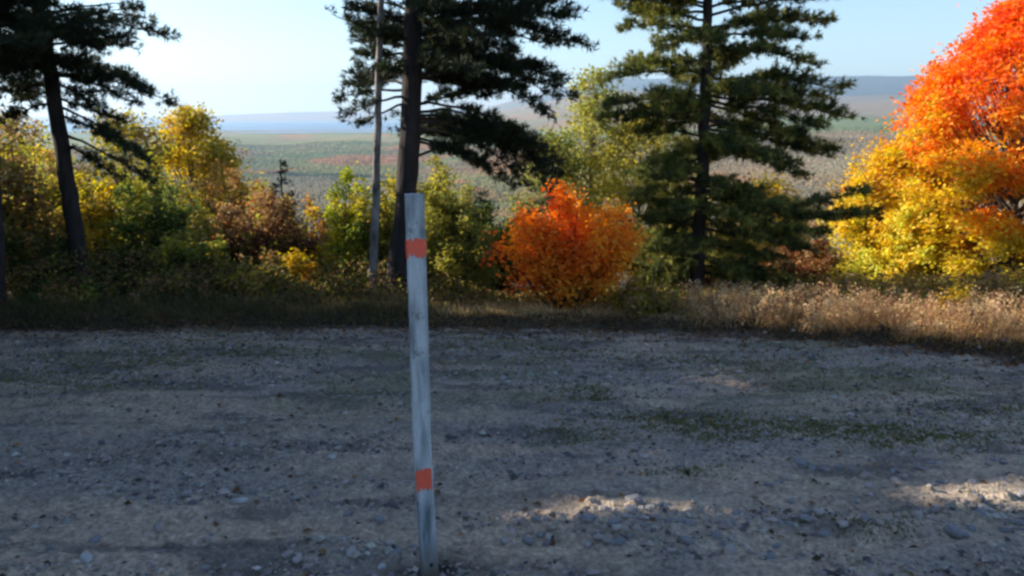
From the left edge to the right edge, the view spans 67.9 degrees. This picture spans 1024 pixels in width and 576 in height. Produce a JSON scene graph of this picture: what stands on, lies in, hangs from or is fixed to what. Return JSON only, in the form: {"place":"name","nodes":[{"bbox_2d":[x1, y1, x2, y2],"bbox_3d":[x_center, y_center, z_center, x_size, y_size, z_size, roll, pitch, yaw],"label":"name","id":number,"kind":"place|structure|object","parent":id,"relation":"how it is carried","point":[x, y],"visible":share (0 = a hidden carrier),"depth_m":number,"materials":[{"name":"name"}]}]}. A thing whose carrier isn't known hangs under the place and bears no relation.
{"place":"outdoors","nodes":[
{"label":"outdoors","id":0,"kind":"place"},
{"bbox_2d":[1,121,399,132],"bbox_3d":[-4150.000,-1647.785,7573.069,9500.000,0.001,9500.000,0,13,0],"label":"lake water","id":1,"kind":"structure","parent":0,"point":[272,125],"depth_m":4777.99,"materials":[{"name":"blue liquid"}]},
{"bbox_2d":[0,0,1014,116],"label":"sky","id":2,"kind":"structure","parent":0,"point":[234,57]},
{"bbox_2d":[0,72,1022,277],"bbox_3d":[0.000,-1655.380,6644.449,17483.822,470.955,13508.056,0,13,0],"label":"hills","id":3,"kind":"structure","parent":0,"point":[869,98],"depth_m":3382.20,"materials":[{"name":"plant"}]},
{"bbox_2d":[3,126,1023,267],"bbox_3d":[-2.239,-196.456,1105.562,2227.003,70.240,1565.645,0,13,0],"label":"distant forest","id":4,"kind":"object","parent":3,"relation":"on","point":[317,182],"visible":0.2,"depth_m":942.08,"materials":[{"name":"plant"}]},
{"bbox_2d":[0,277,1023,575],"bbox_3d":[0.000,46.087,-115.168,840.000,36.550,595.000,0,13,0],"label":"ground","id":5,"kind":"structure","parent":0,"point":[132,537],"depth_m":5.30,"materials":[{"name":"gravel"}]},
{"bbox_2d":[5,218,94,293],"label":"hazel bush","id":6,"kind":"object","parent":5,"relation":"on","point":[23,248],"visible":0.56,"depth_m":13.28,"materials":[{"name":"green plant"}]},
{"bbox_2d":[9,135,93,292],"bbox_3d":[-9.979,-1.426,16.350,2.494,3.625,2.698,0,13,0],"label":"alder bush","id":7,"kind":"object","parent":5,"relation":"on","point":[55,181],"visible":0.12,"depth_m":16.08,"materials":[{"name":"green plant"}]},
{"bbox_2d":[0,107,103,229],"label":"aspen tree","id":8,"kind":"object","parent":5,"relation":"on","point":[15,149],"visible":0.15,"depth_m":17.67,"materials":[{"name":"yellow plant"}]},
{"bbox_2d":[0,103,108,293],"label":"hazel bush","id":9,"kind":"object","parent":5,"relation":"on","point":[25,197],"visible":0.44,"depth_m":14.03,"materials":[{"name":"green plant"}]},
{"bbox_2d":[11,263,123,310],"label":"bramble bush","id":10,"kind":"object","parent":5,"relation":"on","point":[86,290],"visible":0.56,"depth_m":12.05,"materials":[{"name":"green plant"}]},
{"bbox_2d":[0,0,142,303],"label":"pine tree","id":11,"kind":"object","parent":5,"relation":"on","point":[25,31],"visible":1,"depth_m":10.58,"materials":[{"name":"green plant"}]},
{"bbox_2d":[79,552,93,562],"bbox_3d":[-2.028,1.292,3.629,0.059,0.043,0.083,0,13,-1],"label":"stone","id":12,"kind":"object","parent":5,"relation":"on","point":[85,557],"visible":0.97,"depth_m":3.61,"materials":[{"name":"stone"}]},
{"bbox_2d":[0,0,185,280],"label":"pine tree","id":13,"kind":"object","parent":5,"relation":"on","point":[26,68],"visible":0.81,"depth_m":12.73,"materials":[{"name":"green plant"}]},
{"bbox_2d":[48,170,140,284],"bbox_3d":[-8.174,-1.068,15.246,2.092,2.910,1.964,8,15,30],"label":"aspen sapling","id":14,"kind":"object","parent":5,"relation":"on","point":[95,232],"visible":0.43,"depth_m":15.16,"materials":[{"name":"green plant"}]},
{"bbox_2d":[88,535,101,542],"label":"stone","id":15,"kind":"object","parent":5,"relation":"on","point":[95,538],"visible":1,"depth_m":3.87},
{"bbox_2d":[65,240,163,298],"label":"alder bush","id":16,"kind":"object","parent":5,"relation":"on","point":[121,251],"visible":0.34,"depth_m":14.13,"materials":[{"name":"green plant"}]},
{"bbox_2d":[79,150,198,239],"bbox_3d":[-7.990,-1.290,16.682,2.388,3.427,2.439,9,16,36],"label":"alder bush","id":17,"kind":"object","parent":5,"relation":"on","point":[157,172],"visible":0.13,"depth_m":16.30,"materials":[{"name":"green plant"}]},
{"bbox_2d":[72,107,210,228],"bbox_3d":[-8.832,-1.961,18.189,3.389,4.839,3.340,-10,16,-36],"label":"aspen tree","id":18,"kind":"object","parent":5,"relation":"on","point":[131,130],"visible":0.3,"depth_m":17.61,"materials":[{"name":"yellow plant"}]},
{"bbox_2d":[87,169,206,290],"bbox_3d":[-6.991,-0.998,14.978,2.378,2.711,2.016,0,13,0],"label":"alder bush","id":19,"kind":"object","parent":5,"relation":"on","point":[150,228],"visible":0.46,"depth_m":14.62,"materials":[{"name":"green plant"}]},
{"bbox_2d":[154,524,164,532],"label":"stone","id":20,"kind":"object","parent":5,"relation":"on","point":[159,528],"visible":0.98,"depth_m":3.98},
{"bbox_2d":[130,263,240,304],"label":"bramble bush","id":21,"kind":"object","parent":5,"relation":"on","point":[164,283],"visible":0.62,"depth_m":12.43,"materials":[{"name":"green plant"}]},
{"bbox_2d":[149,232,237,293],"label":"hazel bush","id":22,"kind":"object","parent":5,"relation":"on","point":[178,249],"visible":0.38,"depth_m":13.49,"materials":[{"name":"green plant"}]},
{"bbox_2d":[134,96,271,238],"bbox_3d":[-8.436,-2.114,19.916,3.570,5.670,3.566,12,17,42],"label":"aspen tree","id":23,"kind":"object","parent":5,"relation":"on","point":[189,123],"visible":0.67,"depth_m":19.31,"materials":[{"name":"yellow plant"}]},
{"bbox_2d":[202,565,211,570],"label":"stone","id":24,"kind":"object","parent":5,"relation":"on","point":[206,567],"visible":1,"depth_m":3.60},
{"bbox_2d":[203,534,211,542],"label":"stone","id":25,"kind":"object","parent":5,"relation":"on","point":[207,538],"visible":0.99,"depth_m":3.88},
{"bbox_2d":[164,207,253,293],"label":"birch sapling","id":26,"kind":"object","parent":5,"relation":"on","point":[190,239],"visible":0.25,"depth_m":14.55,"materials":[{"name":"green plant"}]},
{"bbox_2d":[190,158,274,295],"bbox_3d":[-6.112,-1.213,16.929,1.982,3.270,2.413,-4,13,-18],"label":"cherry bush","id":27,"kind":"object","parent":5,"relation":"on","point":[234,180],"visible":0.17,"depth_m":16.63,"materials":[{"name":"brown plant"}]},
{"bbox_2d":[231,497,247,503],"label":"stone","id":28,"kind":"object","parent":5,"relation":"on","point":[239,500],"visible":0.99,"depth_m":4.31,"materials":[{"name":"stone"}]},
{"bbox_2d":[202,172,302,297],"bbox_3d":[-5.399,-0.952,15.075,2.306,2.710,2.262,0,13,0],"label":"cherry bush","id":29,"kind":"object","parent":5,"relation":"on","point":[226,213],"visible":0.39,"depth_m":14.78,"materials":[{"name":"brown plant"}]},
{"bbox_2d":[219,258,307,304],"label":"bramble bush","id":30,"kind":"object","parent":5,"relation":"on","point":[255,273],"visible":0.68,"depth_m":12.71,"materials":[{"name":"green plant"}]},
{"bbox_2d":[235,245,305,290],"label":"hazel bush","id":31,"kind":"object","parent":5,"relation":"on","point":[263,258],"visible":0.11,"depth_m":13.59,"materials":[{"name":"green plant"}]},
{"bbox_2d":[227,186,320,269],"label":"cherry bush","id":32,"kind":"object","parent":5,"relation":"on","point":[271,234],"visible":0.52,"depth_m":14.30,"materials":[{"name":"brown plant"}]},
{"bbox_2d":[268,159,300,219],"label":"spruce tree","id":33,"kind":"object","parent":5,"relation":"on","point":[280,172],"visible":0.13,"depth_m":18.88,"materials":[{"name":"green plant"}]},
{"bbox_2d":[281,550,293,557],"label":"stone","id":34,"kind":"object","parent":5,"relation":"on","point":[287,553],"visible":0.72,"depth_m":3.73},
{"bbox_2d":[291,552,301,563],"bbox_3d":[-1.040,1.305,3.670,0.055,0.034,0.069,-4,13,-18],"label":"stone","id":35,"kind":"object","parent":5,"relation":"on","point":[297,559],"visible":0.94,"depth_m":3.65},
{"bbox_2d":[277,247,326,292],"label":"aspen sapling","id":36,"kind":"object","parent":5,"relation":"on","point":[304,258],"visible":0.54,"depth_m":13.33,"materials":[{"name":"yellow plant"}]},
{"bbox_2d":[277,192,331,258],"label":"hazel bush","id":37,"kind":"object","parent":5,"relation":"on","point":[289,197],"depth_m":18.30,"materials":[{"name":"brown plant"}]},
{"bbox_2d":[295,192,340,283],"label":"dogwood bush","id":38,"kind":"object","parent":5,"relation":"on","point":[310,207],"visible":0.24,"depth_m":15.94,"materials":[{"name":"green plant"}]},
{"bbox_2d":[294,264,381,302],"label":"bramble bush","id":39,"kind":"object","parent":5,"relation":"on","point":[329,284],"visible":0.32,"depth_m":12.89,"materials":[{"name":"green plant"}]},
{"bbox_2d":[342,510,352,516],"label":"stone","id":40,"kind":"object","parent":5,"relation":"on","point":[347,513],"visible":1,"depth_m":4.18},
{"bbox_2d":[346,546,356,557],"bbox_3d":[-0.789,1.301,3.735,0.056,0.038,0.070,-8,34,-21],"label":"stone","id":41,"kind":"object","parent":5,"relation":"on","point":[350,550],"visible":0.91,"depth_m":3.72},
{"bbox_2d":[313,161,390,285],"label":"birch sapling","id":42,"kind":"object","parent":5,"relation":"on","point":[347,233],"visible":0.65,"depth_m":14.51,"materials":[{"name":"green plant"}]},
{"bbox_2d":[324,0,383,295],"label":"birch tree","id":43,"kind":"object","parent":5,"relation":"on","point":[375,216],"visible":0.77,"depth_m":12.42,"materials":[{"name":"plant"}]},
{"bbox_2d":[346,190,394,291],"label":"alder bush","id":44,"kind":"object","parent":5,"relation":"on","point":[387,221],"visible":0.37,"depth_m":14.35,"materials":[{"name":"green plant"}]},
{"bbox_2d":[373,515,384,522],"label":"stone","id":45,"kind":"object","parent":5,"relation":"on","point":[378,518],"visible":1,"depth_m":4.09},
{"bbox_2d":[390,549,401,554],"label":"stone","id":46,"kind":"object","parent":5,"relation":"on","point":[397,551],"visible":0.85,"depth_m":3.75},
{"bbox_2d":[371,168,426,225],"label":"birch bush","id":47,"kind":"object","parent":5,"relation":"on","point":[391,185],"visible":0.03,"depth_m":16.82,"materials":[{"name":"yellow plant"}]},
{"bbox_2d":[405,193,438,575],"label":"marker post","id":48,"kind":"object","parent":5,"relation":"on","point":[416,249],"visible":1,"depth_m":3.28,"materials":[{"name":"grey"}]},
{"bbox_2d":[395,153,463,291],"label":"birch bush","id":49,"kind":"object","parent":5,"relation":"on","point":[441,186],"visible":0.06,"depth_m":16.45,"materials":[{"name":"green plant"}]},
{"bbox_2d":[424,179,502,300],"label":"birch bush","id":50,"kind":"object","parent":5,"relation":"on","point":[441,227],"visible":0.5,"depth_m":14.13,"materials":[{"name":"green plant"}]},
{"bbox_2d":[331,0,599,299],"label":"pine tree","id":51,"kind":"object","parent":5,"relation":"on","point":[455,46],"visible":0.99,"depth_m":12.51,"materials":[{"name":"green plant"}]},
{"bbox_2d":[430,210,506,302],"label":"hazel bush","id":52,"kind":"object","parent":5,"relation":"on","point":[476,271],"visible":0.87,"depth_m":13.81,"materials":[{"name":"green plant"}]},
{"bbox_2d":[435,186,522,298],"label":"bush","id":53,"kind":"object","parent":5,"relation":"on","point":[480,199],"visible":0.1,"depth_m":15.32,"materials":[{"name":"green plant"}]},
{"bbox_2d":[463,196,530,291],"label":"birch bush","id":54,"kind":"object","parent":5,"relation":"on","point":[487,208],"visible":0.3,"depth_m":14.91,"materials":[{"name":"green plant"}]},
{"bbox_2d":[500,537,508,544],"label":"stone","id":55,"kind":"object","parent":5,"relation":"on","point":[504,540],"visible":1,"depth_m":3.88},
{"bbox_2d":[0,278,1023,358],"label":"dry grass","id":56,"kind":"structure","parent":5,"relation":"on","point":[380,305],"depth_m":11.26,"materials":[{"name":"plant"}]},
{"bbox_2d":[0,331,1023,549],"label":"green weeds","id":57,"kind":"object","parent":5,"relation":"on","point":[792,427],"visible":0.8,"depth_m":6.30,"materials":[{"name":"green plant"}]},
{"bbox_2d":[0,308,1023,575],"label":"fallen leaves","id":58,"kind":"object","parent":5,"relation":"on","point":[436,328],"visible":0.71,"depth_m":10.03,"materials":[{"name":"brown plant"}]},
{"bbox_2d":[5,239,1023,310],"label":"undergrowth","id":59,"kind":"object","parent":5,"relation":"on","point":[874,283],"visible":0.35,"depth_m":12.82,"materials":[{"name":"green plant"}]},
{"bbox_2d":[522,537,534,543],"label":"stone","id":60,"kind":"object","parent":5,"relation":"on","point":[529,540],"visible":1,"depth_m":3.87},
{"bbox_2d":[530,515,540,521],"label":"stone","id":61,"kind":"object","parent":5,"relation":"on","point":[536,518],"visible":1,"depth_m":3.99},
{"bbox_2d":[498,120,613,224],"bbox_3d":[1.146,-1.877,20.307,3.064,5.147,3.088,0,13,0],"label":"aspen tree","id":62,"kind":"object","parent":5,"relation":"on","point":[558,139],"visible":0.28,"depth_m":19.61,"materials":[{"name":"green plant"}]},
{"bbox_2d":[503,163,613,289],"bbox_3d":[0.787,-1.178,16.126,3.183,3.081,2.361,0,13,0],"label":"shrub","id":63,"kind":"object","parent":5,"relation":"on","point":[541,202],"visible":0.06,"depth_m":15.71,"materials":[{"name":"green plant"}]},
{"bbox_2d":[478,177,653,310],"bbox_3d":[0.828,-0.619,11.871,2.735,2.216,2.025,0,13,0],"label":"maple shrub","id":64,"kind":"object","parent":5,"relation":"on","point":[581,262],"visible":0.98,"depth_m":11.50,"materials":[{"name":"orange plant"}]},
{"bbox_2d":[581,513,590,521],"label":"stone","id":65,"kind":"object","parent":5,"relation":"on","point":[586,518],"visible":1,"depth_m":3.96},
{"bbox_2d":[550,63,645,212],"bbox_3d":[2.122,-2.599,20.999,3.033,6.974,2.864,0,13,0],"label":"aspen tree","id":66,"kind":"object","parent":5,"relation":"on","point":[587,110],"visible":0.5,"depth_m":20.20,"materials":[{"name":"green plant"}]},
{"bbox_2d":[593,533,603,539],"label":"stone","id":67,"kind":"object","parent":5,"relation":"on","point":[597,536],"visible":0.96,"depth_m":3.87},
{"bbox_2d":[601,536,610,543],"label":"stone","id":68,"kind":"object","parent":5,"relation":"on","point":[605,539],"visible":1,"depth_m":3.83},
{"bbox_2d":[607,517,618,525],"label":"stone","id":69,"kind":"object","parent":5,"relation":"on","point":[611,521],"visible":0.91,"depth_m":3.94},
{"bbox_2d":[611,524,621,530],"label":"stone","id":70,"kind":"object","parent":5,"relation":"on","point":[615,527],"visible":1,"depth_m":3.89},
{"bbox_2d":[614,537,624,545],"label":"stone","id":71,"kind":"object","parent":5,"relation":"on","point":[619,540],"visible":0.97,"depth_m":3.83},
{"bbox_2d":[620,512,629,518],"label":"stone","id":72,"kind":"object","parent":5,"relation":"on","point":[624,515],"visible":0.94,"depth_m":4.00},
{"bbox_2d":[624,504,634,509],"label":"stone","id":73,"kind":"object","parent":5,"relation":"on","point":[628,507],"visible":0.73,"depth_m":4.12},
{"bbox_2d":[625,494,643,504],"bbox_3d":[0.700,1.210,4.348,0.110,0.049,0.074,12,30,4],"label":"stone","id":74,"kind":"object","parent":5,"relation":"on","point":[637,498],"visible":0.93,"depth_m":4.33,"materials":[{"name":"stone"}]},
{"bbox_2d":[588,273,690,321],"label":"bramble bush","id":75,"kind":"object","parent":5,"relation":"on","point":[631,297],"visible":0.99,"depth_m":11.34,"materials":[{"name":"green plant"}]},
{"bbox_2d":[564,117,723,280],"bbox_3d":[3.591,-2.051,20.556,4.957,5.676,4.086,0,13,0],"label":"aspen tree","id":76,"kind":"object","parent":5,"relation":"on","point":[610,186],"visible":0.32,"depth_m":19.85,"materials":[{"name":"green plant"}]},
{"bbox_2d":[622,225,690,289],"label":"alder bush","id":77,"kind":"object","parent":5,"relation":"on","point":[656,232],"visible":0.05,"depth_m":14.83,"materials":[{"name":"green plant"}]},
{"bbox_2d":[634,195,728,297],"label":"alder bush","id":78,"kind":"object","parent":5,"relation":"on","point":[706,233],"visible":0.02,"depth_m":17.00,"materials":[{"name":"green plant"}]},
{"bbox_2d":[679,535,693,543],"bbox_3d":[0.881,1.274,3.840,0.075,0.034,0.050,16,3,5],"label":"stone","id":79,"kind":"object","parent":5,"relation":"on","point":[685,539],"visible":1,"depth_m":3.83,"materials":[{"name":"stone"}]},
{"bbox_2d":[684,518,693,525],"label":"stone","id":80,"kind":"object","parent":5,"relation":"on","point":[690,522],"visible":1,"depth_m":3.95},
{"bbox_2d":[712,530,721,538],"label":"stone","id":81,"kind":"object","parent":5,"relation":"on","point":[716,534],"visible":1,"depth_m":3.85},
{"bbox_2d":[723,544,734,553],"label":"stone","id":82,"kind":"object","parent":5,"relation":"on","point":[731,548],"visible":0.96,"depth_m":3.75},
{"bbox_2d":[731,509,740,514],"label":"stone","id":83,"kind":"object","parent":5,"relation":"on","point":[736,511],"visible":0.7,"depth_m":4.11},
{"bbox_2d":[591,0,885,301],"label":"pine tree","id":84,"kind":"object","parent":5,"relation":"on","point":[745,201],"visible":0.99,"depth_m":13.10,"materials":[{"name":"green plant"}]},
{"bbox_2d":[704,251,772,294],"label":"dogwood bush","id":85,"kind":"object","parent":5,"relation":"on","point":[709,281],"visible":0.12,"depth_m":14.39,"materials":[{"name":"green plant"}]},
{"bbox_2d":[705,196,786,284],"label":"alder bush","id":86,"kind":"object","parent":5,"relation":"on","point":[766,244],"visible":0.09,"depth_m":17.23,"materials":[{"name":"green plant"}]},
{"bbox_2d":[765,551,775,559],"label":"stone","id":87,"kind":"object","parent":5,"relation":"on","point":[770,555],"visible":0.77,"depth_m":3.67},
{"bbox_2d":[712,170,831,250],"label":"aspen tree","id":88,"kind":"object","parent":5,"relation":"on","point":[776,185],"visible":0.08,"depth_m":18.69,"materials":[{"name":"green plant"}]},
{"bbox_2d":[771,542,780,548],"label":"stone","id":89,"kind":"object","parent":5,"relation":"on","point":[776,545],"visible":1,"depth_m":3.80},
{"bbox_2d":[760,238,834,299],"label":"dogwood bush","id":90,"kind":"object","parent":5,"relation":"on","point":[813,263],"visible":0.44,"depth_m":14.93,"materials":[{"name":"red plant"}]},
{"bbox_2d":[792,457,805,467],"bbox_3d":[1.903,1.156,5.028,0.074,0.049,0.111,-8,18,-35],"label":"stone","id":91,"kind":"object","parent":5,"relation":"on","point":[799,462],"visible":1,"depth_m":5.01,"materials":[{"name":"stone"}]},
{"bbox_2d":[798,514,811,520],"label":"stone","id":92,"kind":"object","parent":5,"relation":"on","point":[806,517],"visible":1,"depth_m":4.01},
{"bbox_2d":[779,208,855,298],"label":"hazel bush","id":93,"kind":"object","parent":5,"relation":"on","point":[834,263],"visible":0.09,"depth_m":17.82,"materials":[{"name":"brown plant"}]},
{"bbox_2d":[813,508,823,515],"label":"stone","id":94,"kind":"object","parent":5,"relation":"on","point":[818,511],"visible":1,"depth_m":4.12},
{"bbox_2d":[817,530,830,536],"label":"stone","id":95,"kind":"object","parent":5,"relation":"on","point":[825,533],"visible":1,"depth_m":3.89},
{"bbox_2d":[837,520,847,527],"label":"stone","id":96,"kind":"object","parent":5,"relation":"on","point":[842,523],"visible":1,"depth_m":3.98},
{"bbox_2d":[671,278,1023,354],"bbox_3d":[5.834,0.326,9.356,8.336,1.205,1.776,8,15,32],"label":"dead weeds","id":97,"kind":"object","parent":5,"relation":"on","point":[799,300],"visible":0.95,"depth_m":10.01,"materials":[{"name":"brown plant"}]},
{"bbox_2d":[859,471,870,479],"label":"stone","id":98,"kind":"object","parent":5,"relation":"on","point":[864,475],"visible":0.99,"depth_m":4.74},
{"bbox_2d":[860,513,869,520],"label":"stone","id":99,"kind":"object","parent":5,"relation":"on","point":[864,516],"visible":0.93,"depth_m":4.05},
{"bbox_2d":[864,482,872,488],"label":"stone","id":100,"kind":"object","parent":5,"relation":"on","point":[868,485],"visible":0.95,"depth_m":4.62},
{"bbox_2d":[870,517,883,525],"bbox_3d":[1.935,1.233,4.017,0.052,0.045,0.058,-4,13,-17],"label":"stone","id":101,"kind":"object","parent":5,"relation":"on","point":[878,522],"visible":1,"depth_m":4.00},
{"bbox_2d":[813,159,945,294],"bbox_3d":[7.977,-1.154,16.215,2.352,3.102,2.892,0,13,0],"label":"birch bush","id":102,"kind":"object","parent":5,"relation":"on","point":[873,257],"visible":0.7,"depth_m":15.88,"materials":[{"name":"yellow plant"}]},
{"bbox_2d":[817,131,981,267],"bbox_3d":[8.345,-1.493,16.486,3.225,3.770,3.216,0,13,0],"label":"aspen tree","id":103,"kind":"object","parent":5,"relation":"on","point":[887,165],"visible":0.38,"depth_m":16.12,"materials":[{"name":"yellow plant"}]},
{"bbox_2d":[914,464,924,470],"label":"stone","id":104,"kind":"object","parent":5,"relation":"on","point":[918,466],"visible":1,"depth_m":4.83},
{"bbox_2d":[877,191,998,299],"bbox_3d":[9.516,-1.136,16.693,2.626,3.116,2.518,-6,14,-26],"label":"aspen sapling","id":105,"kind":"object","parent":5,"relation":"on","point":[923,265],"visible":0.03,"depth_m":16.59,"materials":[{"name":"yellow plant"}]},
{"bbox_2d":[866,0,1023,294],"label":"maple tree","id":106,"kind":"object","parent":5,"relation":"on","point":[991,49],"visible":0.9,"depth_m":14.12,"materials":[{"name":"orange plant"}]},
{"bbox_2d":[944,523,963,537],"bbox_3d":[2.302,1.259,3.961,0.071,0.044,0.106,-6,14,-24],"label":"stone","id":107,"kind":"object","parent":5,"relation":"on","point":[955,531],"visible":1,"depth_m":3.94,"materials":[{"name":"stone"}]},
{"bbox_2d":[935,279,980,320],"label":"aspen sapling","id":108,"kind":"object","parent":5,"relation":"on","point":[955,296],"visible":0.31,"depth_m":9.93,"materials":[{"name":"yellow plant"}]},
{"bbox_2d":[967,525,975,531],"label":"stone","id":109,"kind":"object","parent":5,"relation":"on","point":[971,528],"visible":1,"depth_m":4.03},
{"bbox_2d":[967,478,977,484],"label":"stone","id":110,"kind":"object","parent":5,"relation":"on","point":[972,481],"visible":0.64,"depth_m":4.69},
{"bbox_2d":[976,507,985,515],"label":"stone","id":111,"kind":"object","parent":5,"relation":"on","point":[980,511],"visible":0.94,"depth_m":4.12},
{"bbox_2d":[953,268,1023,310],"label":"dogwood bush","id":112,"kind":"object","parent":5,"relation":"on","point":[994,284],"visible":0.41,"depth_m":11.58,"materials":[{"name":"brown plant"}]},
{"bbox_2d":[998,527,1012,532],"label":"stone","id":113,"kind":"object","parent":5,"relation":"on","point":[1005,529],"visible":0.99,"depth_m":4.05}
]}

